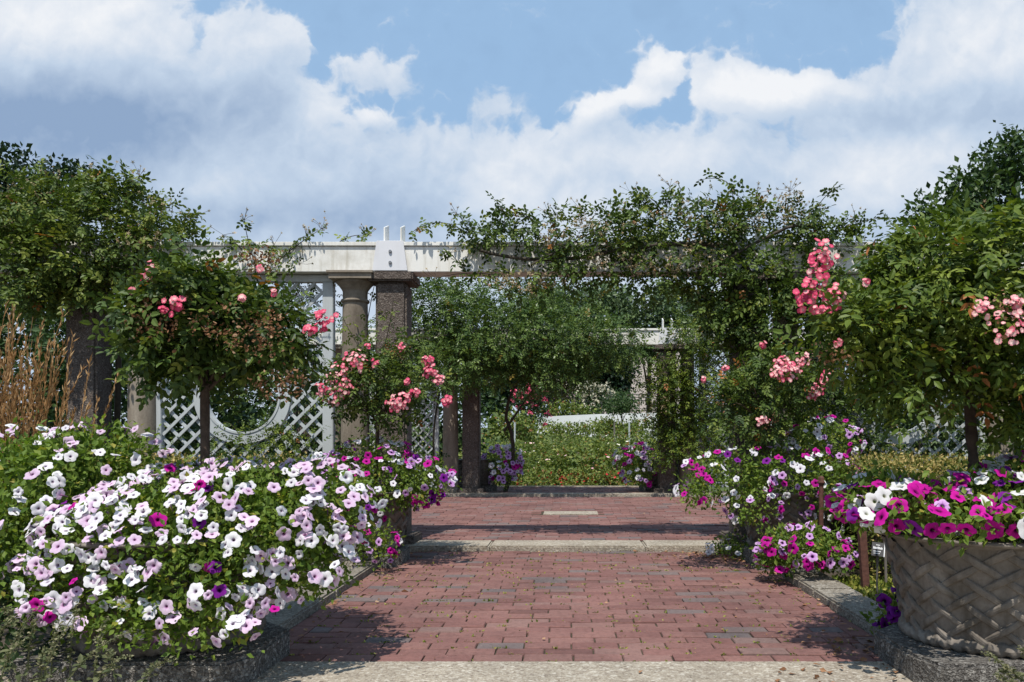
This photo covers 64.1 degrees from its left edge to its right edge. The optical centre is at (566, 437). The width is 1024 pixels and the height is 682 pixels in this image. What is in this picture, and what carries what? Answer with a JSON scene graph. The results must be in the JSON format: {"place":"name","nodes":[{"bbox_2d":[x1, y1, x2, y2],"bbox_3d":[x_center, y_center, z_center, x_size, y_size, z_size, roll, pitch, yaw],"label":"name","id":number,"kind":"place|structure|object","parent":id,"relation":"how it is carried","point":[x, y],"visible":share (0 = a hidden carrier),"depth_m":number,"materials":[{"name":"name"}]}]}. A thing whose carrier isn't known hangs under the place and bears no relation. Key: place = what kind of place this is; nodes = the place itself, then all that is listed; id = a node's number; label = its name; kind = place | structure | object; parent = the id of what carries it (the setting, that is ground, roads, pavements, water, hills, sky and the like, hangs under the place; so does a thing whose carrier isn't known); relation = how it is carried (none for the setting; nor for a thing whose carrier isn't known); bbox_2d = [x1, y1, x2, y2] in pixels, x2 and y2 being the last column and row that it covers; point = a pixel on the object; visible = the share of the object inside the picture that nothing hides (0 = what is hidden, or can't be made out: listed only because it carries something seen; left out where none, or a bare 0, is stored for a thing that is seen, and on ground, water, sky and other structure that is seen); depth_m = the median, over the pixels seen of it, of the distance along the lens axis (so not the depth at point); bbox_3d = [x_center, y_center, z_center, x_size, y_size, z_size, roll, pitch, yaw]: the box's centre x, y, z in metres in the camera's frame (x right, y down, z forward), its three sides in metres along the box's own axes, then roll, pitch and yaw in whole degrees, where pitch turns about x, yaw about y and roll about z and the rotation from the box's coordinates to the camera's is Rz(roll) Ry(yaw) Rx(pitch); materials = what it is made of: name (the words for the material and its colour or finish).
{"place":"outdoors","nodes":[
{"label":"outdoors","id":0,"kind":"place"},
{"bbox_2d":[0,661,911,681],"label":"pavement","id":1,"kind":"structure","parent":0,"point":[529,671],"depth_m":3.14,"materials":[{"name":"concrete"}]},
{"bbox_2d":[0,600,177,681],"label":"catmint plant","id":2,"kind":"object","parent":1,"relation":"on","point":[82,659],"visible":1,"depth_m":2.68,"materials":[{"name":"green plant"}]},
{"bbox_2d":[981,645,1023,681],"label":"catmint plant","id":3,"kind":"object","parent":1,"relation":"on","point":[1006,668],"visible":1,"depth_m":2.59,"materials":[{"name":"green plant"}]},
{"bbox_2d":[295,497,718,548],"bbox_3d":[0.000,0.932,9.345,11.240,0.136,5.050,0,0,0],"label":"terrace bed","id":4,"kind":"object","parent":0,"point":[542,513],"depth_m":8.74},
{"bbox_2d":[800,390,959,486],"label":"trellis shrub","id":5,"kind":"object","parent":4,"relation":"on","point":[915,446],"visible":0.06,"depth_m":7.36,"materials":[{"name":"green plant"}]},
{"bbox_2d":[934,409,1023,458],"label":"trellis shrub","id":6,"kind":"object","parent":4,"relation":"on","point":[964,445],"visible":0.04,"depth_m":7.36,"materials":[{"name":"green plant"}]},
{"bbox_2d":[0,428,1014,660],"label":"ground","id":7,"kind":"structure","parent":0,"point":[49,629],"depth_m":5.59,"materials":[{"name":"soil"}]},
{"bbox_2d":[0,531,80,679],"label":"leafy shrub","id":8,"kind":"object","parent":7,"relation":"on","point":[43,629],"visible":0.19,"depth_m":2.98,"materials":[{"name":"green plant"}]},
{"bbox_2d":[0,140,110,426],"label":"oak tree","id":9,"kind":"object","parent":7,"relation":"on","point":[73,169],"visible":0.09,"depth_m":25.54,"materials":[{"name":"green plant"}]},
{"bbox_2d":[0,277,126,450],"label":"background shrub","id":10,"kind":"object","parent":7,"relation":"on","point":[6,321],"visible":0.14,"depth_m":14.98,"materials":[{"name":"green plant"}]},
{"bbox_2d":[0,302,192,601],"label":"feather grass","id":11,"kind":"object","parent":7,"relation":"on","point":[13,397],"depth_m":4.50,"materials":[{"name":"plant"}]},
{"bbox_2d":[41,383,218,472],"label":"trellis shrub","id":12,"kind":"object","parent":7,"relation":"on","point":[172,419],"visible":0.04,"depth_m":7.43,"materials":[{"name":"green plant"}]},
{"bbox_2d":[19,301,261,458],"bbox_3d":[-7.670,-0.896,14.767,4.222,3.883,2.692,0,0,0],"label":"background shrub","id":13,"kind":"object","parent":7,"relation":"on","point":[45,336],"visible":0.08,"depth_m":14.30,"materials":[{"name":"green plant"}]},
{"bbox_2d":[9,621,289,681],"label":"plinth","id":14,"kind":"structure","parent":7,"relation":"on","point":[235,664],"depth_m":2.92,"materials":[{"name":"stone"}]},
{"bbox_2d":[33,518,271,657],"bbox_3d":[-1.600,0.586,3.300,0.940,0.433,0.940,0,0,0],"label":"planter","id":15,"kind":"object","parent":14,"relation":"on","point":[136,653],"visible":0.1,"depth_m":2.97,"materials":[{"name":"grey stone"}]},
{"bbox_2d":[0,414,174,598],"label":"petunia plant","id":16,"kind":"object","parent":15,"relation":"in","point":[48,459],"visible":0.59,"depth_m":3.32,"materials":[{"name":"green plant"}]},
{"bbox_2d":[0,450,387,665],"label":"petunia plant","id":17,"kind":"object","parent":15,"relation":"in","point":[240,490],"visible":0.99,"depth_m":2.89,"materials":[{"name":"white plant"}]},
{"bbox_2d":[80,229,338,534],"bbox_3d":[-1.417,-0.189,3.341,1.020,1.260,0.810,0,0,0],"label":"standard rose","id":18,"kind":"object","parent":15,"relation":"in","point":[181,300],"visible":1,"depth_m":3.16,"materials":[{"name":"green plant"}]},
{"bbox_2d":[83,450,306,547],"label":"box hedge","id":19,"kind":"object","parent":7,"relation":"on","point":[173,458],"visible":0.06,"depth_m":5.59,"materials":[{"name":"green plant"}]},
{"bbox_2d":[158,275,342,461],"bbox_3d":[-2.693,-0.266,6.736,1.710,2.334,0.962,0,0,12],"label":"climbing rose","id":20,"kind":"object","parent":7,"relation":"on","point":[278,431],"visible":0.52,"depth_m":6.51,"materials":[{"name":"plant"}]},
{"bbox_2d":[173,374,340,473],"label":"trellis shrub","id":21,"kind":"object","parent":7,"relation":"on","point":[230,419],"visible":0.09,"depth_m":7.40,"materials":[{"name":"green plant"}]},
{"bbox_2d":[210,319,375,463],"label":"background shrub","id":22,"kind":"object","parent":7,"relation":"on","point":[256,401],"visible":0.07,"depth_m":15.04,"materials":[{"name":"green plant"}]},
{"bbox_2d":[167,306,454,479],"bbox_3d":[-3.623,-0.617,12.079,4.487,3.138,1.768,0,0,0],"label":"climbing rose","id":23,"kind":"object","parent":7,"relation":"on","point":[314,423],"visible":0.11,"depth_m":11.99,"materials":[{"name":"plant"}]},
{"bbox_2d":[265,561,377,630],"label":"kerb","id":24,"kind":"structure","parent":7,"relation":"on","point":[292,617],"depth_m":4.25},
{"bbox_2d":[302,545,409,571],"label":"plinth","id":25,"kind":"structure","parent":7,"relation":"on","point":[403,556],"depth_m":5.65,"materials":[{"name":"stone"}]},
{"bbox_2d":[316,486,419,551],"bbox_3d":[-1.530,0.591,6.000,0.880,0.423,0.880,0,0,0],"label":"planter","id":26,"kind":"object","parent":25,"relation":"on","point":[398,519],"visible":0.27,"depth_m":5.80,"materials":[{"name":"grey stone"}]},
{"bbox_2d":[298,434,462,570],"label":"petunia plant","id":27,"kind":"object","parent":26,"relation":"in","point":[409,459],"visible":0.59,"depth_m":5.66,"materials":[{"name":"green plant"}]},
{"bbox_2d":[308,327,457,484],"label":"standard rose","id":28,"kind":"object","parent":26,"relation":"in","point":[410,396],"visible":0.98,"depth_m":5.71,"materials":[{"name":"pink plant"}]},
{"bbox_2d":[369,351,505,476],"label":"background shrub","id":29,"kind":"object","parent":7,"relation":"on","point":[428,420],"visible":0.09,"depth_m":16.22,"materials":[{"name":"green plant"}]},
{"bbox_2d":[459,484,496,491],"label":"plinth","id":30,"kind":"structure","parent":7,"relation":"on","point":[490,488],"depth_m":12.43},
{"bbox_2d":[458,459,497,485],"bbox_3d":[-1.420,0.531,12.750,0.760,0.403,0.760,0,0,0],"label":"planter","id":31,"kind":"object","parent":30,"relation":"on","point":[485,474],"visible":0.36,"depth_m":12.52,"materials":[{"name":"grey ceramic"}]},
{"bbox_2d":[481,444,526,489],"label":"petunia plant","id":32,"kind":"object","parent":31,"relation":"in","point":[505,471],"visible":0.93,"depth_m":12.36,"materials":[{"name":"purple plant"}]},
{"bbox_2d":[66,573,896,631],"bbox_3d":[-0.122,0.881,4.401,4.405,0.096,1.452,0,0,0],"label":"ground cover","id":33,"kind":"object","parent":7,"relation":"on","point":[852,581],"visible":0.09,"depth_m":4.78,"materials":[{"name":"green plant"}]},
{"bbox_2d":[460,348,527,428],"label":"dark evergreen","id":34,"kind":"object","parent":7,"relation":"on","point":[506,393],"visible":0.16,"depth_m":54.90,"materials":[{"name":"green plant"}]},
{"bbox_2d":[0,226,1023,543],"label":"pergola","id":35,"kind":"object","parent":7,"relation":"on","point":[386,266],"visible":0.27,"depth_m":6.62,"materials":[{"name":"white paint"}]},
{"bbox_2d":[156,275,334,483],"bbox_3d":[-2.678,-0.272,6.740,1.505,2.143,0.072,0,0,0],"label":"garden trellis","id":36,"kind":"object","parent":35,"relation":"attached to","point":[328,426],"visible":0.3,"depth_m":6.72,"materials":[{"name":"paint"}]},
{"bbox_2d":[204,207,375,289],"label":"climbing rose","id":37,"kind":"object","parent":35,"relation":"attached to","point":[307,237],"visible":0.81,"depth_m":6.56,"materials":[{"name":"plant"}]},
{"bbox_2d":[335,284,443,467],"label":"climbing rose","id":38,"kind":"object","parent":35,"relation":"attached to","point":[370,322],"visible":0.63,"depth_m":6.45,"materials":[{"name":"plant"}]},
{"bbox_2d":[806,275,984,530],"bbox_3d":[2.737,-0.272,6.740,1.505,2.143,0.072,0,0,0],"label":"garden trellis","id":39,"kind":"object","parent":35,"relation":"attached to","point":[908,440],"visible":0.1,"depth_m":6.72,"materials":[{"name":"paint"}]},
{"bbox_2d":[487,444,542,484],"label":"rose bush","id":40,"kind":"object","parent":7,"relation":"on","point":[528,456],"visible":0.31,"depth_m":16.36,"materials":[{"name":"green plant"}]},
{"bbox_2d":[481,406,551,444],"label":"green shrub","id":41,"kind":"object","parent":7,"relation":"on","point":[523,430],"visible":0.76,"depth_m":29.86,"materials":[{"name":"green plant"}]},
{"bbox_2d":[510,383,551,434],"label":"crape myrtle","id":42,"kind":"object","parent":7,"relation":"on","point":[537,409],"visible":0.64,"depth_m":35.77,"materials":[{"name":"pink plant"}]},
{"bbox_2d":[515,436,552,471],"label":"rose bush","id":43,"kind":"object","parent":7,"relation":"on","point":[541,444],"visible":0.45,"depth_m":20.24,"materials":[{"name":"green plant"}]},
{"bbox_2d":[515,464,567,485],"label":"rose","id":44,"kind":"object","parent":7,"relation":"on","point":[543,475],"visible":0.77,"depth_m":14.22,"materials":[{"name":"green plant"}]},
{"bbox_2d":[507,277,577,408],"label":"tall tree","id":45,"kind":"object","parent":7,"relation":"on","point":[558,285],"visible":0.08,"depth_m":76.88,"materials":[{"name":"green plant"}]},
{"bbox_2d":[285,318,844,492],"bbox_3d":[0.050,-0.464,12.232,11.300,2.688,0.415,0,0,0],"label":"pergola","id":46,"kind":"object","parent":7,"relation":"on","point":[471,444],"visible":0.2,"depth_m":12.12,"materials":[{"name":"white paint"}]},
{"bbox_2d":[340,346,438,487],"bbox_3d":[-2.678,-0.311,12.240,1.505,2.143,0.072,0,0,0],"label":"garden trellis","id":47,"kind":"object","parent":46,"relation":"attached to","point":[436,442],"visible":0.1,"depth_m":12.22,"materials":[{"name":"paint"}]},
{"bbox_2d":[699,346,771,488],"bbox_3d":[2.737,-0.311,12.240,1.505,2.143,0.072,0,0,0],"label":"garden trellis","id":48,"kind":"object","parent":46,"relation":"attached to","point":[719,366],"visible":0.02,"depth_m":12.22,"materials":[{"name":"paint"}]},
{"bbox_2d":[533,453,599,484],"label":"rose bush","id":49,"kind":"object","parent":7,"relation":"on","point":[563,456],"visible":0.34,"depth_m":15.47,"materials":[{"name":"green plant"}]},
{"bbox_2d":[539,398,600,416],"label":"shrub","id":50,"kind":"object","parent":7,"relation":"on","point":[565,408],"visible":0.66,"depth_m":48.62,"materials":[{"name":"green plant"}]},
{"bbox_2d":[540,445,601,482],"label":"rose bush","id":51,"kind":"object","parent":7,"relation":"on","point":[567,448],"visible":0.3,"depth_m":16.04,"materials":[{"name":"green plant"}]},
{"bbox_2d":[416,493,727,496],"bbox_3d":[0.000,0.905,11.985,11.200,0.189,0.220,0,0,0],"label":"step","id":52,"kind":"object","parent":7,"relation":"on","point":[560,495],"visible":0.08,"depth_m":11.88,"materials":[{"name":"stone"}]},
{"bbox_2d":[551,464,596,485],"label":"rose","id":53,"kind":"object","parent":7,"relation":"on","point":[578,475],"visible":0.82,"depth_m":14.20,"materials":[{"name":"green plant"}]},
{"bbox_2d":[404,540,744,552],"bbox_3d":[0.050,0.927,6.646,3.600,0.145,0.368,0,0,0],"label":"step","id":54,"kind":"object","parent":7,"relation":"on","point":[557,545],"visible":0.38,"depth_m":6.48,"materials":[{"name":"stone"}]},
{"bbox_2d":[538,418,617,439],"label":"green shrub","id":55,"kind":"object","parent":7,"relation":"on","point":[583,429],"visible":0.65,"depth_m":41.80,"materials":[{"name":"green plant"}]},
{"bbox_2d":[550,431,607,453],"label":"rose bush","id":56,"kind":"object","parent":7,"relation":"on","point":[574,438],"visible":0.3,"depth_m":24.96,"materials":[{"name":"green plant"}]},
{"bbox_2d":[544,447,626,485],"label":"rose bush","id":57,"kind":"object","parent":7,"relation":"on","point":[592,459],"visible":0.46,"depth_m":15.17,"materials":[{"name":"green plant"}]},
{"bbox_2d":[559,280,621,324],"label":"tall tree","id":58,"kind":"object","parent":7,"relation":"on","point":[610,300],"visible":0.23,"depth_m":76.83,"materials":[{"name":"green plant"}]},
{"bbox_2d":[564,436,618,477],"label":"rose bush","id":59,"kind":"object","parent":7,"relation":"on","point":[602,451],"visible":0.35,"depth_m":17.17,"materials":[{"name":"green plant"}]},
{"bbox_2d":[569,380,615,414],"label":"hydrangea shrub","id":60,"kind":"object","parent":7,"relation":"on","point":[596,397],"visible":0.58,"depth_m":50.50,"materials":[{"name":"white plant"}]},
{"bbox_2d":[537,413,656,438],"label":"garden wall","id":61,"kind":"structure","parent":7,"relation":"on","point":[573,418],"depth_m":46.97,"materials":[{"name":"concrete"}]},
{"bbox_2d":[580,463,622,485],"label":"rose","id":62,"kind":"object","parent":7,"relation":"on","point":[605,472],"visible":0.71,"depth_m":14.19,"materials":[{"name":"green plant"}]},
{"bbox_2d":[577,387,647,414],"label":"shrub","id":63,"kind":"object","parent":7,"relation":"on","point":[601,410],"visible":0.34,"depth_m":50.37,"materials":[{"name":"green plant"}]},
{"bbox_2d":[586,321,640,413],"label":"dark evergreen","id":64,"kind":"object","parent":7,"relation":"on","point":[623,384],"visible":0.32,"depth_m":60.97,"materials":[{"name":"green plant"}]},
{"bbox_2d":[599,467,639,485],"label":"rose","id":65,"kind":"object","parent":7,"relation":"on","point":[624,484],"visible":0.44,"depth_m":14.21,"materials":[{"name":"green plant"}]},
{"bbox_2d":[583,433,656,470],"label":"rose bush","id":66,"kind":"object","parent":7,"relation":"on","point":[622,441],"visible":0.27,"depth_m":19.21,"materials":[{"name":"green plant"}]},
{"bbox_2d":[587,414,656,443],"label":"green shrub","id":67,"kind":"object","parent":7,"relation":"on","point":[609,424],"visible":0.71,"depth_m":39.90,"materials":[{"name":"green plant"}]},
{"bbox_2d":[603,392,642,425],"bbox_3d":[2.748,-0.866,40.042,1.991,2.979,1.888,0,0,0],"label":"tree","id":68,"kind":"object","parent":7,"relation":"on","point":[621,406],"visible":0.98,"depth_m":39.84,"materials":[{"name":"green plant"}]},
{"bbox_2d":[601,278,653,412],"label":"tall tree","id":69,"kind":"object","parent":7,"relation":"on","point":[626,306],"visible":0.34,"depth_m":78.68,"materials":[{"name":"green plant"}]},
{"bbox_2d":[604,352,680,413],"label":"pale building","id":70,"kind":"structure","parent":7,"relation":"on","point":[634,386],"depth_m":92.00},
{"bbox_2d":[633,323,656,412],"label":"tall tree","id":71,"kind":"object","parent":7,"relation":"on","point":[652,354],"visible":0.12,"depth_m":83.78,"materials":[{"name":"green plant"}]},
{"bbox_2d":[639,484,678,491],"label":"plinth","id":72,"kind":"structure","parent":7,"relation":"on","point":[646,489],"depth_m":12.43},
{"bbox_2d":[640,459,678,485],"bbox_3d":[1.460,0.531,12.750,0.760,0.403,0.760,0,0,0],"label":"planter","id":73,"kind":"object","parent":72,"relation":"on","point":[654,478],"visible":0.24,"depth_m":12.53,"materials":[{"name":"grey ceramic"}]},
{"bbox_2d":[611,441,656,487],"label":"petunia plant","id":74,"kind":"object","parent":73,"relation":"in","point":[638,475],"visible":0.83,"depth_m":12.37,"materials":[{"name":"purple plant"}]},
{"bbox_2d":[636,277,695,353],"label":"tall tree","id":75,"kind":"object","parent":7,"relation":"on","point":[659,312],"visible":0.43,"depth_m":78.86,"materials":[{"name":"green plant"}]},
{"bbox_2d":[629,307,728,475],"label":"climbing rose","id":76,"kind":"object","parent":7,"relation":"on","point":[675,381],"visible":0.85,"depth_m":11.81,"materials":[{"name":"plant"}]},
{"bbox_2d":[741,545,851,571],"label":"plinth","id":77,"kind":"structure","parent":7,"relation":"on","point":[747,554],"depth_m":5.77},
{"bbox_2d":[735,486,841,552],"bbox_3d":[1.660,0.591,6.000,0.880,0.423,0.880,0,0,0],"label":"planter","id":78,"kind":"object","parent":77,"relation":"on","point":[790,513],"visible":0.32,"depth_m":5.70,"materials":[{"name":"grey stone"}]},
{"bbox_2d":[694,340,837,485],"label":"standard rose","id":79,"kind":"object","parent":78,"relation":"in","point":[736,391],"visible":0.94,"depth_m":5.72,"materials":[{"name":"green plant"}]},
{"bbox_2d":[668,411,867,532],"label":"petunia plant","id":80,"kind":"object","parent":78,"relation":"in","point":[756,478],"visible":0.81,"depth_m":5.62,"materials":[{"name":"green plant"}]},
{"bbox_2d":[692,326,930,478],"bbox_3d":[3.878,-0.421,11.997,4.074,2.810,1.634,0,0,0],"label":"climbing rose","id":81,"kind":"object","parent":7,"relation":"on","point":[771,422],"visible":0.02,"depth_m":12.04,"materials":[{"name":"plant"}]},
{"bbox_2d":[817,476,824,572],"bbox_3d":[1.670,0.574,5.350,0.052,0.652,0.052,0,0,0],"label":"garden stake","id":82,"kind":"object","parent":7,"relation":"on","point":[821,482],"visible":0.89,"depth_m":5.34,"materials":[{"name":"wood"}]},
{"bbox_2d":[770,563,899,636],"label":"kerb","id":83,"kind":"structure","parent":7,"relation":"on","point":[842,600],"depth_m":4.46,"materials":[{"name":"stone"}]},
{"bbox_2d":[857,525,869,588],"bbox_3d":[1.720,0.710,4.720,0.071,0.480,0.040,0,0,0],"label":"iron post","id":84,"kind":"object","parent":7,"relation":"on","point":[863,560],"visible":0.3,"depth_m":4.70,"materials":[{"name":"metal"}]},
{"bbox_2d":[871,542,884,593],"bbox_3d":[1.742,0.766,4.559,0.075,0.368,0.054,0,0,19],"label":"plant label","id":85,"kind":"object","parent":7,"relation":"on","point":[878,550],"visible":1,"depth_m":4.55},
{"bbox_2d":[859,582,900,634],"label":"petunia plant","id":86,"kind":"object","parent":7,"relation":"on","point":[890,614],"visible":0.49,"depth_m":3.59,"materials":[{"name":"purple plant"}]},
{"bbox_2d":[818,447,1022,581],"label":"box hedge","id":87,"kind":"object","parent":7,"relation":"on","point":[935,463],"visible":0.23,"depth_m":5.35,"materials":[{"name":"green plant"}]},
{"bbox_2d":[874,623,1023,681],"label":"plinth","id":88,"kind":"structure","parent":7,"relation":"on","point":[911,659],"depth_m":2.98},
{"bbox_2d":[879,523,1023,658],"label":"planter","id":89,"kind":"object","parent":88,"relation":"on","point":[970,600],"visible":0.93,"depth_m":3.01,"materials":[{"name":"grey stone"}]},
{"bbox_2d":[773,183,1023,534],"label":"standard rose","id":90,"kind":"object","parent":89,"relation":"in","point":[957,303],"visible":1,"depth_m":3.04,"materials":[{"name":"green plant"}]},
{"bbox_2d":[818,444,1023,557],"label":"petunia plant","id":91,"kind":"object","parent":89,"relation":"in","point":[972,501],"visible":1,"depth_m":2.96,"materials":[{"name":"purple plant"}]},
{"bbox_2d":[888,120,1023,238],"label":"leafy tree","id":92,"kind":"object","parent":7,"relation":"on","point":[1004,169],"visible":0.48,"depth_m":15.15,"materials":[{"name":"green plant"}]},
{"bbox_2d":[0,0,1023,427],"label":"sky","id":93,"kind":"structure","parent":0,"point":[379,114],"materials":[{"name":"blue"}]},
{"bbox_2d":[412,497,728,540],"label":"brick terrace","id":94,"kind":"structure","parent":0,"point":[617,521],"depth_m":8.55,"materials":[{"name":"brick"}]},
{"bbox_2d":[0,155,211,442],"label":"climbing rose","id":95,"kind":"object","parent":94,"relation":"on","point":[23,233],"visible":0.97,"depth_m":6.41,"materials":[{"name":"plant"}]},
{"bbox_2d":[543,511,597,514],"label":"stone slab","id":96,"kind":"structure","parent":94,"relation":"on","point":[571,513],"depth_m":9.19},
{"bbox_2d":[409,168,893,476],"bbox_3d":[0.715,-0.632,6.575,4.021,3.065,1.032,0,0,0],"label":"climbing rose","id":97,"kind":"object","parent":94,"relation":"on","point":[762,300],"visible":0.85,"depth_m":6.47,"materials":[{"name":"plant"}]},
{"bbox_2d":[826,196,1023,471],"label":"climbing rose","id":98,"kind":"object","parent":94,"relation":"on","point":[980,451],"visible":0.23,"depth_m":6.58,"materials":[{"name":"plant"}]},
{"bbox_2d":[280,551,882,660],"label":"brick path","id":99,"kind":"structure","parent":0,"point":[700,583],"depth_m":4.15,"materials":[{"name":"brick"}]},
{"bbox_2d":[288,551,857,661],"bbox_3d":[0.044,0.896,4.867,2.736,0.023,3.209,0,0,0],"label":"moss","id":100,"kind":"object","parent":99,"relation":"on","point":[505,647],"visible":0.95,"depth_m":4.41,"materials":[{"name":"green plant"}]},
{"bbox_2d":[291,505,897,681],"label":"fallen leaves","id":101,"kind":"object","parent":99,"relation":"on","point":[838,639],"visible":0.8,"depth_m":4.07,"materials":[{"name":"plant"}]},
{"bbox_2d":[704,531,748,558],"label":"petunia plant","id":102,"kind":"object","parent":99,"relation":"on","point":[711,550],"visible":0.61,"depth_m":6.11,"materials":[{"name":"green plant"}]},
{"bbox_2d":[749,516,858,579],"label":"petunia plant","id":103,"kind":"object","parent":99,"relation":"on","point":[823,555],"visible":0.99,"depth_m":4.96,"materials":[{"name":"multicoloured plant"}]},
{"bbox_2d":[484,487,703,492],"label":"brick path","id":104,"kind":"structure","parent":0,"point":[572,490],"depth_m":12.71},
{"bbox_2d":[411,277,658,491],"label":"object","id":105,"kind":"object","parent":104,"relation":"on","point":[531,366],"visible":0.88,"depth_m":11.36,"materials":[{"name":"plant"}]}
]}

